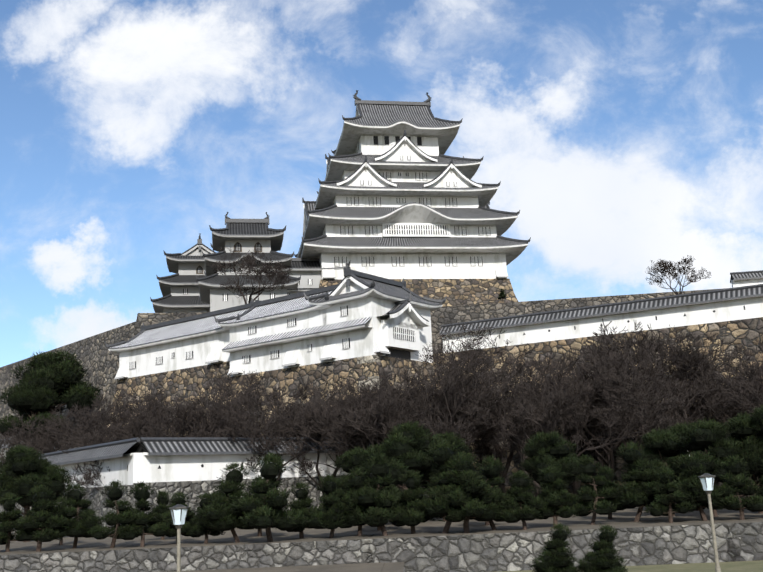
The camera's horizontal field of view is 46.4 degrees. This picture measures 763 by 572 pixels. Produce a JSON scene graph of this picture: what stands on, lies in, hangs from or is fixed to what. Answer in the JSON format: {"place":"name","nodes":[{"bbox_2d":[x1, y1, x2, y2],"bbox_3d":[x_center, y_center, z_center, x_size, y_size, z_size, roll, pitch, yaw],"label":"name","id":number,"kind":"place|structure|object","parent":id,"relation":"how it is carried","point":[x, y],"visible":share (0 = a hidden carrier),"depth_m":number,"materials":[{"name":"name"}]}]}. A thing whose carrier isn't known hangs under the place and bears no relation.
{"place":"outdoors","nodes":[
{"label":"outdoors","id":0,"kind":"place"},
{"bbox_2d":[0,386,70,443],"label":"tall pine","id":1,"kind":"object","parent":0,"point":[31,405],"visible":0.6,"depth_m":111.99,"materials":[{"name":"green plant"}]},
{"bbox_2d":[0,349,104,421],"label":"tall pine","id":2,"kind":"object","parent":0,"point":[53,371],"visible":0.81,"depth_m":116.96,"materials":[{"name":"green plant"}]},
{"bbox_2d":[0,491,757,571],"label":"terrace","id":3,"kind":"structure","parent":0,"point":[394,567],"depth_m":54.29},
{"bbox_2d":[0,493,24,551],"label":"pine","id":4,"kind":"object","parent":3,"relation":"on","point":[8,525],"visible":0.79,"depth_m":46.45,"materials":[{"name":"green plant"}]},
{"bbox_2d":[0,444,78,541],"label":"evergreen","id":5,"kind":"object","parent":3,"relation":"on","point":[24,471],"visible":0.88,"depth_m":56.39,"materials":[{"name":"green plant"}]},
{"bbox_2d":[0,421,83,471],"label":"bare tree","id":6,"kind":"object","parent":3,"relation":"on","point":[20,436],"visible":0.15,"depth_m":83.43,"materials":[{"name":"brown plant"}]},
{"bbox_2d":[12,484,72,551],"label":"pine","id":7,"kind":"object","parent":3,"relation":"on","point":[44,523],"visible":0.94,"depth_m":45.22,"materials":[{"name":"green plant"}]},
{"bbox_2d":[0,403,112,470],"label":"bare tree","id":8,"kind":"object","parent":3,"relation":"on","point":[31,443],"visible":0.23,"depth_m":82.10,"materials":[{"name":"brown plant"}]},
{"bbox_2d":[53,497,66,544],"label":"pine","id":9,"kind":"object","parent":3,"relation":"on","point":[62,499],"visible":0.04,"depth_m":50.99,"materials":[{"name":"green plant"}]},
{"bbox_2d":[0,322,161,438],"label":"stone wall","id":10,"kind":"structure","parent":3,"relation":"on","point":[98,358],"depth_m":125.96,"materials":[{"name":"grey stone"}]},
{"bbox_2d":[136,312,207,321],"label":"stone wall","id":11,"kind":"structure","parent":10,"relation":"on","point":[153,317],"depth_m":133.19,"materials":[{"name":"stone"}]},
{"bbox_2d":[150,233,215,312],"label":"keep","id":12,"kind":"structure","parent":10,"relation":"on","point":[179,289],"depth_m":155.21,"materials":[{"name":"paint"}]},
{"bbox_2d":[196,212,300,311],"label":"keep","id":13,"kind":"structure","parent":10,"relation":"on","point":[244,236],"depth_m":139.50,"materials":[{"name":"paint"}]},
{"bbox_2d":[209,246,292,303],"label":"bare tree","id":14,"kind":"object","parent":10,"relation":"on","point":[269,272],"visible":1,"depth_m":121.01,"materials":[{"name":"brown plant"}]},
{"bbox_2d":[60,482,103,548],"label":"pine","id":15,"kind":"object","parent":3,"relation":"on","point":[75,500],"visible":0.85,"depth_m":46.34,"materials":[{"name":"green plant"}]},
{"bbox_2d":[21,385,152,453],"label":"bare tree","id":16,"kind":"object","parent":3,"relation":"on","point":[59,441],"visible":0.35,"depth_m":81.67,"materials":[{"name":"brown plant"}]},
{"bbox_2d":[67,407,161,439],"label":"bare tree","id":17,"kind":"object","parent":3,"relation":"on","point":[107,422],"visible":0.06,"depth_m":84.74,"materials":[{"name":"brown plant"}]},
{"bbox_2d":[89,479,149,547],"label":"pine","id":18,"kind":"object","parent":3,"relation":"on","point":[115,494],"visible":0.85,"depth_m":45.62,"materials":[{"name":"green plant"}]},
{"bbox_2d":[60,386,208,449],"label":"bare tree","id":19,"kind":"object","parent":3,"relation":"on","point":[87,426],"visible":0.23,"depth_m":76.93,"materials":[{"name":"brown plant"}]},
{"bbox_2d":[113,481,169,546],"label":"pine","id":20,"kind":"object","parent":3,"relation":"on","point":[141,497],"visible":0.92,"depth_m":45.42,"materials":[{"name":"green plant"}]},
{"bbox_2d":[68,418,228,490],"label":"bare tree","id":21,"kind":"object","parent":3,"relation":"on","point":[93,476],"visible":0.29,"depth_m":68.05,"materials":[{"name":"brown plant"}]},
{"bbox_2d":[61,388,245,453],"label":"bare tree","id":22,"kind":"object","parent":3,"relation":"on","point":[195,419],"visible":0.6,"depth_m":73.97,"materials":[{"name":"brown plant"}]},
{"bbox_2d":[146,490,172,539],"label":"pine","id":23,"kind":"object","parent":3,"relation":"on","point":[162,501],"visible":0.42,"depth_m":51.62,"materials":[{"name":"green plant"}]},
{"bbox_2d":[157,491,195,543],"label":"pine","id":24,"kind":"object","parent":3,"relation":"on","point":[182,499],"visible":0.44,"depth_m":46.49,"materials":[{"name":"green plant"}]},
{"bbox_2d":[0,530,375,571],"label":"stone wall","id":25,"kind":"structure","parent":3,"relation":"on","point":[286,550],"depth_m":43.45,"materials":[{"name":"stone"},{"name":"mortar"}]},
{"bbox_2d":[123,367,264,438],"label":"bare tree","id":26,"kind":"object","parent":3,"relation":"on","point":[215,390],"visible":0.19,"depth_m":78.42,"materials":[{"name":"brown plant"}]},
{"bbox_2d":[185,493,226,543],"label":"pine","id":27,"kind":"object","parent":3,"relation":"on","point":[199,532],"visible":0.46,"depth_m":45.63,"materials":[{"name":"green plant"}]},
{"bbox_2d":[0,475,428,532],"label":"stone wall","id":28,"kind":"structure","parent":3,"relation":"on","point":[193,489],"depth_m":64.28,"materials":[{"name":"grey stone"}]},
{"bbox_2d":[0,437,147,487],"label":"wall","id":29,"kind":"structure","parent":28,"relation":"on","point":[122,459],"depth_m":64.76,"materials":[{"name":"white paint"}]},
{"bbox_2d":[136,437,433,482],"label":"wall","id":30,"kind":"structure","parent":28,"relation":"on","point":[169,459],"depth_m":64.60,"materials":[{"name":"white paint"}]},
{"bbox_2d":[194,460,252,542],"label":"pine","id":31,"kind":"object","parent":3,"relation":"on","point":[219,515],"visible":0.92,"depth_m":44.87,"materials":[{"name":"green plant"}]},
{"bbox_2d":[191,407,274,435],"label":"bare tree","id":32,"kind":"object","parent":3,"relation":"on","point":[234,418],"depth_m":84.91,"materials":[{"name":"brown plant"}]},
{"bbox_2d":[186,407,323,477],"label":"bare tree","id":33,"kind":"object","parent":3,"relation":"on","point":[302,466],"visible":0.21,"depth_m":69.63,"materials":[{"name":"brown plant"}]},
{"bbox_2d":[244,475,284,535],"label":"pine","id":34,"kind":"object","parent":3,"relation":"on","point":[258,477],"visible":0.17,"depth_m":50.45,"materials":[{"name":"green plant"}]},
{"bbox_2d":[231,452,307,541],"bbox_3d":[-6.061,10.810,44.834,3.834,4.899,3.701,-11,-15,35],"label":"pine","id":35,"kind":"object","parent":3,"relation":"on","point":[273,502],"visible":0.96,"depth_m":44.35,"materials":[{"name":"green plant"}]},
{"bbox_2d":[220,379,324,436],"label":"bare tree","id":36,"kind":"object","parent":3,"relation":"on","point":[299,390],"visible":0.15,"depth_m":74.80,"materials":[{"name":"brown plant"}]},
{"bbox_2d":[209,371,356,490],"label":"bare tree","id":37,"kind":"object","parent":3,"relation":"on","point":[249,397],"visible":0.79,"depth_m":67.73,"materials":[{"name":"brown plant"}]},
{"bbox_2d":[287,481,317,538],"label":"pine","id":38,"kind":"object","parent":3,"relation":"on","point":[304,505],"visible":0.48,"depth_m":46.51,"materials":[{"name":"green plant"}]},
{"bbox_2d":[262,375,392,492],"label":"bare tree","id":39,"kind":"object","parent":3,"relation":"on","point":[334,394],"visible":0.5,"depth_m":68.72,"materials":[{"name":"brown plant"}]},
{"bbox_2d":[304,474,359,537],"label":"pine","id":40,"kind":"object","parent":3,"relation":"on","point":[333,508],"visible":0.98,"depth_m":45.33,"materials":[{"name":"green plant"}]},
{"bbox_2d":[321,446,368,494],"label":"evergreen","id":41,"kind":"object","parent":3,"relation":"on","point":[349,461],"visible":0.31,"depth_m":57.91,"materials":[{"name":"green plant"}]},
{"bbox_2d":[299,381,413,461],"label":"bare tree","id":42,"kind":"object","parent":3,"relation":"on","point":[347,403],"visible":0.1,"depth_m":73.09,"materials":[{"name":"brown plant"}]},
{"bbox_2d":[344,467,383,535],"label":"pine","id":43,"kind":"object","parent":3,"relation":"on","point":[352,484],"visible":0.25,"depth_m":46.56,"materials":[{"name":"green plant"}]},
{"bbox_2d":[347,453,407,535],"bbox_3d":[-0.102,10.946,46.188,3.641,4.652,3.514,5,-15,-32],"label":"pine","id":44,"kind":"object","parent":3,"relation":"on","point":[380,470],"visible":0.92,"depth_m":45.51,"materials":[{"name":"green plant"}]},
{"bbox_2d":[293,367,469,489],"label":"bare tree","id":45,"kind":"object","parent":3,"relation":"on","point":[381,378],"visible":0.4,"depth_m":68.17,"materials":[{"name":"brown plant"}]},
{"bbox_2d":[363,464,403,529],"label":"pine","id":46,"kind":"object","parent":3,"relation":"on","point":[391,487],"visible":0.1,"depth_m":50.72,"materials":[{"name":"green plant"}]},
{"bbox_2d":[310,392,476,452],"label":"bare tree","id":47,"kind":"object","parent":3,"relation":"on","point":[385,408],"visible":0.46,"depth_m":65.98,"materials":[{"name":"brown plant"}]},
{"bbox_2d":[356,421,437,490],"bbox_3d":[1.223,11.978,56.653,6.756,6.894,5.803,10,-17,-44],"label":"evergreen","id":48,"kind":"object","parent":3,"relation":"on","point":[405,444],"visible":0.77,"depth_m":56.02,"materials":[{"name":"green plant"}]},
{"bbox_2d":[388,469,435,533],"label":"pine","id":49,"kind":"object","parent":3,"relation":"on","point":[408,500],"visible":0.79,"depth_m":46.24,"materials":[{"name":"green plant"}]},
{"bbox_2d":[371,371,481,499],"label":"bare tree","id":50,"kind":"object","parent":3,"relation":"on","point":[419,391],"visible":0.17,"depth_m":71.78,"materials":[{"name":"brown plant"}]},
{"bbox_2d":[106,317,762,502],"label":"stone wall","id":51,"kind":"structure","parent":3,"relation":"on","point":[175,383],"depth_m":91.30,"materials":[{"name":"stone"}]},
{"bbox_2d":[104,297,258,379],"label":"castle building","id":52,"kind":"structure","parent":51,"relation":"on","point":[191,341],"depth_m":109.54,"materials":[{"name":"white paint"}]},
{"bbox_2d":[214,284,337,376],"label":"castle building","id":53,"kind":"structure","parent":51,"relation":"on","point":[277,333],"depth_m":97.48,"materials":[{"name":"white paint"}]},
{"bbox_2d":[357,355,380,389],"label":"stone wall corner","id":54,"kind":"object","parent":51,"relation":"attached to","point":[368,359],"visible":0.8,"depth_m":88.57,"materials":[{"name":"beige stone"}]},
{"bbox_2d":[304,264,446,362],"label":"corner turret","id":55,"kind":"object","parent":51,"relation":"on","point":[367,314],"visible":1,"depth_m":91.64,"materials":[{"name":"white paint"}]},
{"bbox_2d":[439,284,762,352],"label":"long wall","id":56,"kind":"structure","parent":51,"relation":"on","point":[723,305],"depth_m":88.91,"materials":[{"name":"white paint"}]},
{"bbox_2d":[645,255,711,294],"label":"bare tree","id":57,"kind":"object","parent":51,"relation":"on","point":[670,266],"visible":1,"depth_m":113.80,"materials":[{"name":"brown plant"}]},
{"bbox_2d":[360,342,514,441],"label":"bare tree","id":58,"kind":"object","parent":3,"relation":"on","point":[459,373],"visible":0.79,"depth_m":67.31,"materials":[{"name":"brown plant"}]},
{"bbox_2d":[420,431,474,520],"bbox_3d":[3.950,12.766,59.369,5.247,6.233,6.108,-8,-14,25],"label":"evergreen","id":59,"kind":"object","parent":3,"relation":"on","point":[461,447],"visible":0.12,"depth_m":59.65,"materials":[{"name":"green plant"}]},
{"bbox_2d":[417,437,488,532],"bbox_3d":[3.797,10.378,45.796,4.013,5.331,3.774,2,-13,-20],"label":"pine","id":60,"kind":"object","parent":3,"relation":"on","point":[442,455],"visible":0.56,"depth_m":45.20,"materials":[{"name":"green plant"}]},
{"bbox_2d":[349,368,559,466],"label":"bare tree","id":61,"kind":"object","parent":3,"relation":"on","point":[488,435],"visible":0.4,"depth_m":70.16,"materials":[{"name":"brown plant"}]},
{"bbox_2d":[436,451,500,532],"bbox_3d":[4.268,10.514,44.666,3.606,4.455,3.611,-3,-13,2],"label":"pine","id":62,"kind":"object","parent":3,"relation":"on","point":[467,511],"visible":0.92,"depth_m":44.27,"materials":[{"name":"green plant"}]},
{"bbox_2d":[420,352,553,481],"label":"bare tree","id":63,"kind":"object","parent":3,"relation":"on","point":[501,450],"visible":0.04,"depth_m":84.50,"materials":[{"name":"brown plant"}]},
{"bbox_2d":[476,467,500,525],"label":"pine","id":64,"kind":"object","parent":3,"relation":"on","point":[494,487],"visible":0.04,"depth_m":51.10,"materials":[{"name":"green plant"}]},
{"bbox_2d":[470,454,509,529],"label":"pine","id":65,"kind":"object","parent":3,"relation":"on","point":[491,470],"visible":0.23,"depth_m":46.30,"materials":[{"name":"green plant"}]},
{"bbox_2d":[418,321,601,493],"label":"bare tree","id":66,"kind":"object","parent":3,"relation":"on","point":[485,354],"visible":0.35,"depth_m":77.18,"materials":[{"name":"brown plant"}]},
{"bbox_2d":[499,470,545,529],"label":"pine","id":67,"kind":"object","parent":3,"relation":"on","point":[521,496],"visible":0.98,"depth_m":45.07,"materials":[{"name":"green plant"}]},
{"bbox_2d":[457,345,594,496],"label":"bare tree","id":68,"kind":"object","parent":3,"relation":"on","point":[533,395],"visible":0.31,"depth_m":69.60,"materials":[{"name":"brown plant"}]},
{"bbox_2d":[452,365,644,500],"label":"bare tree","id":69,"kind":"object","parent":3,"relation":"on","point":[576,485],"visible":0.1,"depth_m":77.66,"materials":[{"name":"brown plant"}]},
{"bbox_2d":[519,431,580,516],"bbox_3d":[11.259,12.354,58.183,4.918,5.843,5.726,-8,-14,23],"label":"evergreen","id":70,"kind":"object","parent":3,"relation":"on","point":[542,449],"visible":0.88,"depth_m":57.27,"materials":[{"name":"green plant"}]},
{"bbox_2d":[365,513,741,571],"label":"stone wall","id":71,"kind":"structure","parent":3,"relation":"on","point":[648,539],"depth_m":42.83,"materials":[{"name":"stone"}]},
{"bbox_2d":[532,465,580,526],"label":"pine","id":72,"kind":"object","parent":3,"relation":"on","point":[555,496],"visible":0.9,"depth_m":46.02,"materials":[{"name":"green plant"}]},
{"bbox_2d":[473,384,649,491],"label":"bare tree","id":73,"kind":"object","parent":3,"relation":"on","point":[526,411],"visible":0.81,"depth_m":66.52,"materials":[{"name":"brown plant"}]},
{"bbox_2d":[430,288,725,353],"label":"stone terrace wall","id":74,"kind":"structure","parent":3,"relation":"on","point":[440,316],"depth_m":121.60,"materials":[{"name":"stone"}]},
{"bbox_2d":[730,270,762,287],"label":"terrace wall","id":75,"kind":"structure","parent":74,"relation":"on","point":[741,279],"depth_m":121.97,"materials":[{"name":"white paint"}]},
{"bbox_2d":[507,378,648,491],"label":"bare tree","id":76,"kind":"object","parent":3,"relation":"on","point":[595,473],"depth_m":81.86,"materials":[{"name":"brown plant"}]},
{"bbox_2d":[510,342,680,481],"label":"bare tree","id":77,"kind":"object","parent":3,"relation":"on","point":[609,461],"visible":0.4,"depth_m":70.77,"materials":[{"name":"brown plant"}]},
{"bbox_2d":[572,454,625,524],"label":"pine","id":78,"kind":"object","parent":3,"relation":"on","point":[607,503],"visible":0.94,"depth_m":47.25,"materials":[{"name":"green plant"}]},
{"bbox_2d":[589,465,624,518],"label":"pine","id":79,"kind":"object","parent":3,"relation":"on","point":[603,471],"visible":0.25,"depth_m":51.88,"materials":[{"name":"green plant"}]},
{"bbox_2d":[536,319,713,466],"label":"bare tree","id":80,"kind":"object","parent":3,"relation":"on","point":[638,346],"visible":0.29,"depth_m":75.04,"materials":[{"name":"brown plant"}]},
{"bbox_2d":[616,440,672,521],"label":"pine","id":81,"kind":"object","parent":3,"relation":"on","point":[638,485],"visible":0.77,"depth_m":47.64,"materials":[{"name":"green plant"}]},
{"bbox_2d":[568,347,724,507],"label":"bare tree","id":82,"kind":"object","parent":3,"relation":"on","point":[627,383],"visible":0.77,"depth_m":66.57,"materials":[{"name":"brown plant"}]},
{"bbox_2d":[562,325,740,432],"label":"bare tree","id":83,"kind":"object","parent":3,"relation":"on","point":[686,355],"visible":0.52,"depth_m":72.62,"materials":[{"name":"brown plant"}]},
{"bbox_2d":[640,428,685,515],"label":"evergreen","id":84,"kind":"object","parent":3,"relation":"on","point":[661,445],"visible":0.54,"depth_m":51.94,"materials":[{"name":"green plant"}]},
{"bbox_2d":[644,466,694,522],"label":"pine","id":85,"kind":"object","parent":3,"relation":"on","point":[667,490],"visible":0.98,"depth_m":45.23,"materials":[{"name":"green plant"}]},
{"bbox_2d":[615,365,751,442],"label":"bare tree","id":86,"kind":"object","parent":3,"relation":"on","point":[691,406],"visible":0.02,"depth_m":79.92,"materials":[{"name":"brown plant"}]},
{"bbox_2d":[607,364,761,497],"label":"bare tree","id":87,"kind":"object","parent":3,"relation":"on","point":[716,419],"visible":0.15,"depth_m":76.76,"materials":[{"name":"brown plant"}]},
{"bbox_2d":[664,421,704,510],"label":"evergreen","id":88,"kind":"object","parent":3,"relation":"on","point":[679,430],"visible":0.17,"depth_m":58.06,"materials":[{"name":"green plant"}]},
{"bbox_2d":[668,450,725,520],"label":"pine","id":89,"kind":"object","parent":3,"relation":"on","point":[694,492],"visible":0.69,"depth_m":45.75,"materials":[{"name":"green plant"}]},
{"bbox_2d":[670,418,752,516],"bbox_3d":[18.443,10.275,49.897,4.348,5.743,4.881,-6,-13,13],"label":"evergreen","id":90,"kind":"object","parent":3,"relation":"on","point":[709,435],"visible":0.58,"depth_m":49.55,"materials":[{"name":"green plant"}]},
{"bbox_2d":[663,345,762,500],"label":"bare tree","id":91,"kind":"object","parent":3,"relation":"on","point":[755,391],"visible":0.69,"depth_m":71.16,"materials":[{"name":"brown plant"}]},
{"bbox_2d":[683,513,762,561],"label":"stone wall","id":92,"kind":"structure","parent":3,"relation":"on","point":[746,535],"depth_m":42.53,"materials":[{"name":"stone"}]},
{"bbox_2d":[688,336,762,424],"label":"bare tree","id":93,"kind":"object","parent":3,"relation":"on","point":[747,353],"visible":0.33,"depth_m":75.09,"materials":[{"name":"brown plant"}]},
{"bbox_2d":[715,455,762,519],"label":"pine","id":94,"kind":"object","parent":3,"relation":"on","point":[737,482],"visible":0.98,"depth_m":45.10,"materials":[{"name":"green plant"}]},
{"bbox_2d":[716,411,762,513],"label":"evergreen","id":95,"kind":"object","parent":3,"relation":"on","point":[740,428],"visible":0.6,"depth_m":50.66,"materials":[{"name":"green plant"}]},
{"bbox_2d":[735,405,762,470],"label":"evergreen","id":96,"kind":"object","parent":3,"relation":"on","point":[755,443],"visible":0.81,"depth_m":49.81,"materials":[{"name":"green plant"}]},
{"bbox_2d":[750,459,762,502],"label":"pine","id":97,"kind":"object","parent":3,"relation":"on","point":[761,480],"visible":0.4,"depth_m":46.03,"materials":[{"name":"green plant"}]},
{"bbox_2d":[0,0,762,366],"label":"sky","id":98,"kind":"structure","parent":0,"point":[624,136],"materials":[{"name":"blue"}]},
{"bbox_2d":[319,279,517,306],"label":"stone base wall","id":99,"kind":"structure","parent":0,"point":[458,292],"depth_m":143.36,"materials":[{"name":"stone"}]},
{"bbox_2d":[253,258,350,294],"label":"connecting castle building","id":100,"kind":"structure","parent":99,"relation":"on","point":[308,270],"depth_m":141.29,"materials":[{"name":"paint"}]},
{"bbox_2d":[294,90,530,278],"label":"keep","id":101,"kind":"structure","parent":99,"relation":"on","point":[401,195],"depth_m":147.41,"materials":[{"name":"white paint"}]},
{"bbox_2d":[497,289,505,301],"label":"pine","id":102,"kind":"object","parent":99,"relation":"attached to","point":[502,295],"visible":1,"depth_m":139.98,"materials":[{"name":"green plant"}]},
{"bbox_2d":[498,560,762,571],"bbox_3d":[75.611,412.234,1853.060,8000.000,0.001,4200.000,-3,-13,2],"label":"ground","id":103,"kind":"structure","parent":0,"point":[746,566],"depth_m":40.23,"materials":[{"name":"green plant"}]},
{"bbox_2d":[169,504,188,571],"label":"street lamp","id":104,"kind":"object","parent":103,"relation":"on","point":[178,512],"visible":1,"depth_m":25.13,"materials":[{"name":"grey metal"}]},
{"bbox_2d":[170,562,384,571],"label":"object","id":105,"kind":"structure","parent":103,"relation":"on","point":[367,567],"depth_m":41.45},
{"bbox_2d":[528,522,578,571],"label":"pine","id":106,"kind":"object","parent":103,"relation":"on","point":[554,556],"visible":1,"depth_m":34.88,"materials":[{"name":"green plant"}]},
{"bbox_2d":[575,524,627,571],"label":"pine","id":107,"kind":"object","parent":103,"relation":"on","point":[606,555],"visible":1,"depth_m":34.05,"materials":[{"name":"green plant"}]},
{"bbox_2d":[698,473,720,571],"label":"street lamp","id":108,"kind":"object","parent":103,"relation":"on","point":[707,481],"visible":1,"depth_m":29.53,"materials":[{"name":"grey metal"}]},
{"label":"stone wall","id":109,"kind":"object","parent":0,"visible":0},
{"bbox_2d":[0,434,87,455],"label":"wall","id":110,"kind":"structure","parent":109,"relation":"on","point":[10,447],"depth_m":118.81,"materials":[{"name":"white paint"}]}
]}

